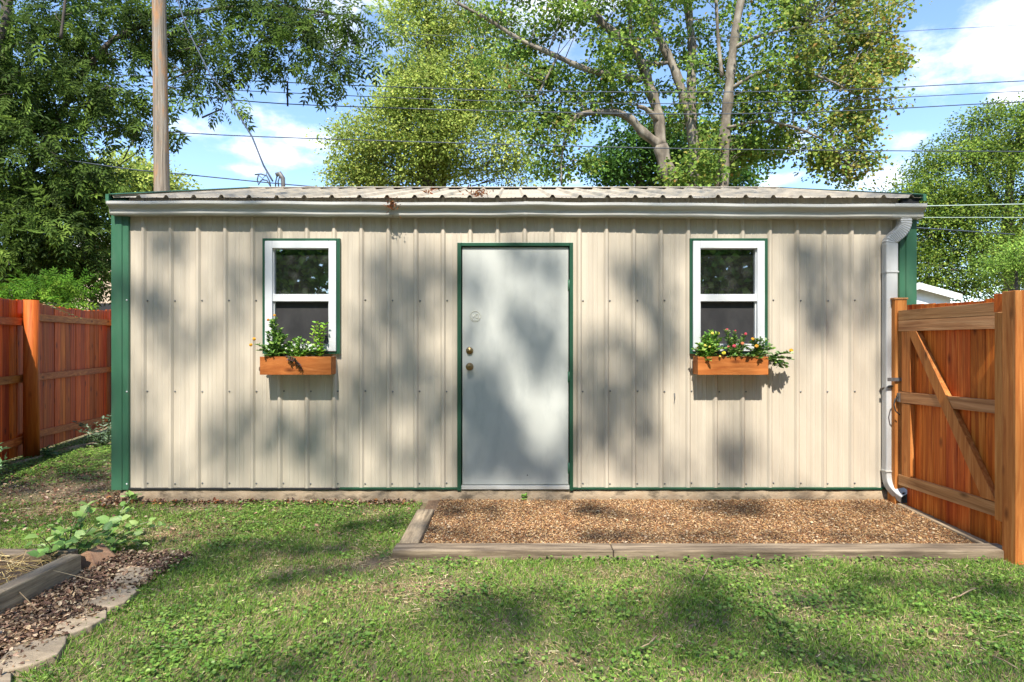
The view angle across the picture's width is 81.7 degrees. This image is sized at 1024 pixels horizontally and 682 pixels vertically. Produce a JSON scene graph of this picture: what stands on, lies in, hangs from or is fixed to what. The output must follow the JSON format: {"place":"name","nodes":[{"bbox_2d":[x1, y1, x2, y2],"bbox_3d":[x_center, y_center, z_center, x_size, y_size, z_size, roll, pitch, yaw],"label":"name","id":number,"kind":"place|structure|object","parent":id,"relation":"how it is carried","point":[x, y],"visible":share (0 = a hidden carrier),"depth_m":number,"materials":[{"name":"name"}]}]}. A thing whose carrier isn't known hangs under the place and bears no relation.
{"place":"outdoors","nodes":[
{"label":"outdoors","id":0,"kind":"place"},
{"bbox_2d":[0,427,1023,681],"bbox_3d":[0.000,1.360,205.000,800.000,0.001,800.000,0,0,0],"label":"ground","id":1,"kind":"structure","parent":0,"point":[370,561],"depth_m":2.92,"materials":[{"name":"green plant"}]},
{"bbox_2d":[0,442,8,468],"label":"weed","id":2,"kind":"object","parent":1,"relation":"on","point":[5,457],"visible":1,"depth_m":5.32,"materials":[{"name":"green plant"}]},
{"bbox_2d":[0,662,10,681],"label":"flagstone","id":3,"kind":"object","parent":1,"relation":"on","point":[6,676],"visible":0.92,"depth_m":2.35,"materials":[{"name":"grey stone"}]},
{"bbox_2d":[2,636,66,677],"bbox_3d":[-2.044,1.351,2.540,0.230,0.058,0.261,0,0,-41],"label":"flagstone","id":4,"kind":"object","parent":1,"relation":"on","point":[47,651],"visible":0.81,"depth_m":2.50,"materials":[{"name":"grey stone"}]},
{"bbox_2d":[0,549,80,614],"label":"raised bed","id":5,"kind":"object","parent":1,"relation":"on","point":[32,582],"visible":0.55,"depth_m":3.21,"materials":[{"name":"wood"}]},
{"bbox_2d":[0,550,99,614],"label":"straw","id":6,"kind":"object","parent":5,"relation":"on","point":[20,566],"visible":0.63,"depth_m":3.26,"materials":[{"name":"brown plant"}]},
{"bbox_2d":[0,442,99,468],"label":"garden edging","id":7,"kind":"object","parent":1,"relation":"on","point":[62,451],"visible":0.42,"depth_m":7.18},
{"bbox_2d":[40,445,59,456],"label":"weed","id":8,"kind":"object","parent":1,"relation":"on","point":[48,453],"visible":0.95,"depth_m":6.86,"materials":[{"name":"green plant"}]},
{"bbox_2d":[0,267,103,309],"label":"sumac bush","id":9,"kind":"object","parent":1,"relation":"on","point":[58,292],"visible":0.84,"depth_m":11.09,"materials":[{"name":"green plant"}]},
{"bbox_2d":[0,214,110,279],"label":"understory shrub","id":10,"kind":"object","parent":1,"relation":"on","point":[79,246],"visible":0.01,"depth_m":15.88,"materials":[{"name":"green plant"}]},
{"bbox_2d":[0,298,110,460],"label":"privacy fence","id":11,"kind":"object","parent":1,"relation":"on","point":[55,373],"visible":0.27,"depth_m":7.48,"materials":[{"name":"brown wood"}]},
{"bbox_2d":[41,301,80,318],"bbox_3d":[-5.687,-0.389,7.439,0.164,0.206,0.474,0,0,30],"label":"vine","id":12,"kind":"object","parent":11,"relation":"attached to","point":[58,309],"visible":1,"depth_m":7.41,"materials":[{"name":"green plant"}]},
{"bbox_2d":[13,243,110,310],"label":"neighbour house","id":13,"kind":"structure","parent":1,"relation":"on","point":[106,307],"depth_m":20.97,"materials":[{"name":"beige paint"}]},
{"bbox_2d":[90,303,110,310],"bbox_3d":[-14.500,-0.790,20.995,1.000,1.100,0.050,0,0,0],"label":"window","id":14,"kind":"structure","parent":13,"relation":"in","point":[107,307],"depth_m":20.97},
{"bbox_2d":[23,500,130,557],"bbox_3d":[-2.679,1.184,3.563,0.436,0.358,0.533,0,0,0],"label":"leafy sapling","id":15,"kind":"object","parent":1,"relation":"on","point":[78,536],"visible":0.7,"depth_m":3.65,"materials":[{"name":"green plant"}]},
{"bbox_2d":[54,610,106,637],"bbox_3d":[-2.046,1.351,2.808,0.190,0.057,0.261,0,0,0],"label":"flagstone","id":16,"kind":"object","parent":1,"relation":"on","point":[93,622],"visible":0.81,"depth_m":2.77,"materials":[{"name":"grey stone"}]},
{"bbox_2d":[72,413,110,447],"bbox_3d":[-5.320,1.109,7.560,0.571,0.506,0.288,0,0,-15],"label":"weed","id":17,"kind":"object","parent":1,"relation":"on","point":[102,442],"visible":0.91,"depth_m":7.53,"materials":[{"name":"green plant"}]},
{"bbox_2d":[0,548,192,676],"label":"leaf mulch","id":18,"kind":"object","parent":1,"relation":"on","point":[63,602],"visible":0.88,"depth_m":3.05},
{"bbox_2d":[80,543,116,568],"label":"reddish stone","id":19,"kind":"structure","parent":1,"relation":"on","point":[90,558],"depth_m":3.58,"materials":[{"name":"brown stone"}]},
{"bbox_2d":[87,585,138,613],"bbox_3d":[-2.073,1.352,3.084,0.212,0.056,0.283,0,0,0],"label":"flagstone","id":20,"kind":"object","parent":1,"relation":"on","point":[111,604],"visible":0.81,"depth_m":3.04,"materials":[{"name":"grey stone"}]},
{"bbox_2d":[120,490,140,501],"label":"weed","id":21,"kind":"object","parent":1,"relation":"on","point":[126,493],"visible":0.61,"depth_m":4.94,"materials":[{"name":"green plant"}]},
{"bbox_2d":[98,491,165,550],"bbox_3d":[-2.501,1.193,3.876,0.427,0.340,0.284,0,0,20],"label":"leafy shoot","id":22,"kind":"object","parent":1,"relation":"on","point":[110,543],"visible":0.82,"depth_m":3.87,"materials":[{"name":"green plant"}]},
{"bbox_2d":[113,566,152,586],"bbox_3d":[-2.157,1.351,3.379,0.192,0.058,0.323,0,0,-30],"label":"flagstone","id":23,"kind":"object","parent":1,"relation":"on","point":[131,574],"visible":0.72,"depth_m":3.34,"materials":[{"name":"grey stone"}]},
{"bbox_2d":[82,139,204,232],"bbox_3d":[-19.891,-3.346,30.844,7.309,13.868,5.631,0,0,0],"label":"hackberry tree","id":24,"kind":"object","parent":1,"relation":"on","point":[144,165],"visible":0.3,"depth_m":30.16,"materials":[{"name":"green plant"}]},
{"bbox_2d":[152,0,169,190],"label":"utility pole","id":25,"kind":"object","parent":1,"relation":"on","point":[161,169],"visible":0.42,"depth_m":11.39,"materials":[{"name":"brown wood"}]},
{"bbox_2d":[177,0,272,181],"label":"service cable","id":26,"kind":"object","parent":25,"relation":"attached to","point":[226,96],"visible":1,"depth_m":9.55,"materials":[{"name":"black rubber"}]},
{"bbox_2d":[0,0,402,309],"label":"pecan tree","id":27,"kind":"object","parent":1,"relation":"on","point":[49,218],"visible":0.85,"depth_m":12.84,"materials":[{"name":"green plant"}]},
{"bbox_2d":[1,150,1014,234],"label":"power line","id":28,"kind":"object","parent":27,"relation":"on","point":[318,186],"visible":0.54,"depth_m":12.49,"materials":[{"name":"black rubber"}]},
{"bbox_2d":[0,460,417,536],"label":"leaf litter","id":29,"kind":"object","parent":1,"relation":"on","point":[55,491],"visible":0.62,"depth_m":4.99,"materials":[{"name":"brown plant"}]},
{"bbox_2d":[71,491,415,510],"bbox_3d":[-2.192,1.334,4.966,2.797,0.105,0.710,0,0,0],"label":"leaf drift","id":30,"kind":"object","parent":1,"relation":"on","point":[109,500],"visible":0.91,"depth_m":4.92,"materials":[{"name":"brown plant"}]},
{"bbox_2d":[399,509,433,542],"bbox_3d":[-0.670,1.363,4.218,0.130,0.115,0.765,0,0,0],"label":"landscape timber","id":31,"kind":"object","parent":1,"relation":"on","point":[416,529],"visible":0.58,"depth_m":4.17,"materials":[{"name":"brown wood"}]},
{"bbox_2d":[304,0,550,186],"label":"locust tree","id":32,"kind":"object","parent":1,"relation":"on","point":[366,163],"visible":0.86,"depth_m":24.09,"materials":[{"name":"green plant"}]},
{"bbox_2d":[392,543,612,559],"bbox_3d":[-0.059,1.360,3.745,1.373,0.120,0.140,0,0,0],"label":"landscape timber","id":33,"kind":"object","parent":1,"relation":"on","point":[423,551],"visible":0.53,"depth_m":3.68,"materials":[{"name":"brown wood"}]},
{"bbox_2d":[0,432,1023,681],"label":"creeping clover","id":34,"kind":"object","parent":1,"relation":"on","point":[54,458],"visible":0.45,"depth_m":3.02,"materials":[{"name":"green plant"}]},
{"bbox_2d":[105,170,926,502],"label":"shed","id":35,"kind":"structure","parent":1,"relation":"on","point":[537,344],"depth_m":5.00,"materials":[{"name":"paint"}]},
{"bbox_2d":[260,356,335,374],"bbox_3d":[-1.769,0.202,4.904,0.582,0.148,0.139,0,0,0],"label":"flower box","id":36,"kind":"object","parent":35,"relation":"attached to","point":[310,365],"visible":1,"depth_m":4.83,"materials":[{"name":"brown wood"}]},
{"bbox_2d":[249,337,279,356],"bbox_3d":[-2.030,0.066,4.850,0.246,0.192,0.136,0,0,0],"label":"lantana","id":37,"kind":"object","parent":36,"relation":"in","point":[265,349],"visible":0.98,"depth_m":4.84,"materials":[{"name":"green plant"}]},
{"bbox_2d":[265,314,291,356],"bbox_3d":[-1.928,-0.033,4.890,0.214,0.378,0.146,0,0,0],"label":"lantana","id":38,"kind":"object","parent":36,"relation":"in","point":[276,342],"visible":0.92,"depth_m":4.88,"materials":[{"name":"green plant"}]},
{"bbox_2d":[285,356,302,369],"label":"trailing vine","id":39,"kind":"object","parent":36,"relation":"hanging from","point":[295,360],"visible":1,"depth_m":4.82,"materials":[{"name":"green plant"}]},
{"bbox_2d":[282,336,319,356],"bbox_3d":[-1.738,0.057,4.869,0.346,0.199,0.132,0,0,0],"label":"alyssum","id":40,"kind":"object","parent":36,"relation":"on","point":[297,351],"visible":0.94,"depth_m":4.87,"materials":[{"name":"green plant"}]},
{"bbox_2d":[309,321,328,356],"bbox_3d":[-1.590,-0.004,4.894,0.133,0.319,0.126,0,0,26],"label":"coleus","id":41,"kind":"object","parent":36,"relation":"on","point":[320,347],"visible":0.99,"depth_m":4.89,"materials":[{"name":"green plant"}]},
{"bbox_2d":[262,238,340,353],"bbox_3d":[-1.768,-0.377,5.001,0.650,0.970,0.098,0,0,0],"label":"window","id":42,"kind":"structure","parent":35,"relation":"in","point":[296,313],"depth_m":4.96,"materials":[{"name":"white plastic"}]},
{"bbox_2d":[384,197,400,217],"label":"leaf clump","id":43,"kind":"object","parent":35,"relation":"hanging from","point":[389,205],"visible":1,"depth_m":4.85,"materials":[{"name":"brown plant"}]},
{"bbox_2d":[422,187,439,193],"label":"leaf clump","id":44,"kind":"object","parent":35,"relation":"on","point":[431,189],"visible":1,"depth_m":5.20,"materials":[{"name":"brown plant"}]},
{"bbox_2d":[459,185,493,196],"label":"leaf clump","id":45,"kind":"object","parent":35,"relation":"on","point":[478,193],"visible":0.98,"depth_m":5.03,"materials":[{"name":"brown plant"}]},
{"bbox_2d":[462,247,569,484],"bbox_3d":[0.033,0.209,4.976,0.905,2.001,0.111,0,0,0],"label":"door","id":46,"kind":"structure","parent":35,"relation":"in","point":[516,376],"depth_m":4.99,"materials":[{"name":"paint"}]},
{"bbox_2d":[689,238,767,353],"bbox_3d":[1.819,-0.377,5.001,0.654,0.970,0.098,0,0,0],"label":"window","id":47,"kind":"structure","parent":35,"relation":"in","point":[742,313],"depth_m":4.96,"materials":[{"name":"white plastic"}]},
{"bbox_2d":[693,356,767,374],"bbox_3d":[1.806,0.202,4.904,0.576,0.148,0.139,0,0,0],"label":"flower box","id":48,"kind":"object","parent":35,"relation":"attached to","point":[741,365],"visible":0.96,"depth_m":4.83,"materials":[{"name":"brown wood"}]},
{"bbox_2d":[691,329,726,360],"bbox_3d":[1.610,0.035,4.864,0.289,0.268,0.160,0,0,0],"label":"lantana","id":49,"kind":"object","parent":48,"relation":"in","point":[708,348],"visible":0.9,"depth_m":4.85,"materials":[{"name":"green plant"}]},
{"bbox_2d":[724,329,747,356],"bbox_3d":[1.837,0.026,4.870,0.214,0.260,0.141,0,0,0],"label":"flowering plant","id":50,"kind":"object","parent":48,"relation":"on","point":[733,347],"visible":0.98,"depth_m":4.87,"materials":[{"name":"green plant"}]},
{"bbox_2d":[745,336,775,358],"bbox_3d":[2.045,0.058,4.865,0.291,0.196,0.158,0,0,0],"label":"lantana","id":51,"kind":"object","parent":48,"relation":"on","point":[759,350],"visible":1,"depth_m":4.85,"materials":[{"name":"green plant"}]},
{"bbox_2d":[766,349,794,367],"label":"lantana","id":52,"kind":"object","parent":48,"relation":"in","point":[773,358],"visible":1,"depth_m":4.85,"materials":[{"name":"green plant"}]},
{"bbox_2d":[571,101,777,186],"bbox_3d":[6.377,-3.312,23.785,8.182,12.177,5.653,0,0,0],"label":"maple tree","id":53,"kind":"object","parent":1,"relation":"on","point":[615,172],"visible":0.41,"depth_m":23.19,"materials":[{"name":"green plant"}]},
{"bbox_2d":[454,0,931,190],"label":"cottonwood tree","id":54,"kind":"object","parent":1,"relation":"on","point":[719,169],"visible":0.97,"depth_m":16.58,"materials":[{"name":"green plant"}]},
{"bbox_2d":[421,498,973,543],"bbox_3d":[1.250,1.343,4.365,3.900,0.010,1.230,0,0,0],"label":"gravel bed","id":55,"kind":"object","parent":1,"relation":"on","point":[432,504],"visible":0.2,"depth_m":4.36,"materials":[{"name":"brown gravel"}]},
{"bbox_2d":[610,543,1003,559],"bbox_3d":[1.882,1.361,3.750,2.496,0.117,0.140,0,0,0],"label":"landscape timber","id":56,"kind":"object","parent":1,"relation":"on","point":[727,551],"visible":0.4,"depth_m":3.69,"materials":[{"name":"brown wood"}]},
{"bbox_2d":[887,298,907,504],"bbox_3d":[3.163,0.527,4.902,0.175,1.766,0.121,0,0,0],"label":"gate post","id":57,"kind":"object","parent":1,"relation":"on","point":[897,305],"visible":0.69,"depth_m":4.86,"materials":[{"name":"wood"}]},
{"bbox_2d":[893,298,1001,544],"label":"wooden gate","id":58,"kind":"structure","parent":57,"relation":"attached to","point":[946,398],"depth_m":4.30,"materials":[{"name":"brown wood"}]},
{"bbox_2d":[917,283,961,303],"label":"neighbour house","id":59,"kind":"structure","parent":1,"relation":"on","point":[928,294],"depth_m":18.30,"materials":[{"name":"white paint"}]},
{"bbox_2d":[897,503,988,542],"bbox_3d":[3.130,1.363,4.331,0.060,0.095,1.025,0,0,5],"label":"landscape timber","id":60,"kind":"object","parent":1,"relation":"on","point":[971,538],"visible":0.29,"depth_m":4.21,"materials":[{"name":"brown wood"}]},
{"bbox_2d":[870,90,1023,302],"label":"elm tree","id":61,"kind":"object","parent":1,"relation":"on","point":[932,252],"visible":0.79,"depth_m":22.34,"materials":[{"name":"green plant"}]},
{"bbox_2d":[951,588,975,598],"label":"twig","id":62,"kind":"object","parent":1,"relation":"on","point":[960,595],"visible":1,"depth_m":3.11,"materials":[{"name":"brown wood"}]},
{"bbox_2d":[957,230,1023,290],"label":"young tree","id":63,"kind":"object","parent":1,"relation":"on","point":[1008,266],"visible":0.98,"depth_m":18.96,"materials":[{"name":"green plant"}]},
{"bbox_2d":[993,655,1017,668],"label":"twig","id":64,"kind":"object","parent":1,"relation":"on","point":[1005,661],"visible":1,"depth_m":2.45,"materials":[{"name":"wood"}]},
{"bbox_2d":[994,290,1023,564],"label":"gate post","id":65,"kind":"object","parent":1,"relation":"on","point":[1009,415],"visible":0.88,"depth_m":3.63,"materials":[{"name":"brown wood"}]},
{"bbox_2d":[6,0,1023,302],"label":"sky","id":66,"kind":"structure","parent":0,"point":[983,53],"materials":[{"name":"blue"}]},
{"bbox_2d":[33,120,1023,151],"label":"power line","id":67,"kind":"object","parent":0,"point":[572,146],"visible":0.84,"depth_m":12.99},
{"bbox_2d":[77,72,1023,92],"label":"power line","id":68,"kind":"object","parent":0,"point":[625,91],"visible":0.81,"depth_m":13.99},
{"bbox_2d":[286,81,288,105],"bbox_3d":[-5.271,-5.808,13.900,0.048,0.587,0.044,0,0,-23],"label":"wire spacer","id":69,"kind":"object","parent":68,"relation":"attached to","point":[287,93],"visible":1,"depth_m":13.88,"materials":[{"name":"plastic"}]},
{"bbox_2d":[103,22,1015,38],"bbox_3d":[-0.004,-7.876,14.500,49.060,0.946,0.010,0,0,0],"label":"power line","id":70,"kind":"object","parent":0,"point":[690,37],"visible":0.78,"depth_m":14.49,"materials":[{"name":"black rubber"}]},
{"bbox_2d":[112,84,1022,103],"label":"power line","id":71,"kind":"object","parent":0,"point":[625,103],"visible":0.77,"depth_m":13.99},
{"bbox_2d":[114,90,1023,114],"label":"power line","id":72,"kind":"object","parent":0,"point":[617,113],"visible":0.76,"depth_m":13.99,"materials":[{"name":"black rubber"}]},
{"bbox_2d":[923,217,1023,217],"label":"power line","id":73,"kind":"object","parent":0,"point":[973,217],"visible":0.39,"depth_m":10.99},
{"bbox_2d":[927,204,1023,205],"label":"power line","id":74,"kind":"object","parent":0,"point":[976,204],"visible":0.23,"depth_m":10.99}
]}

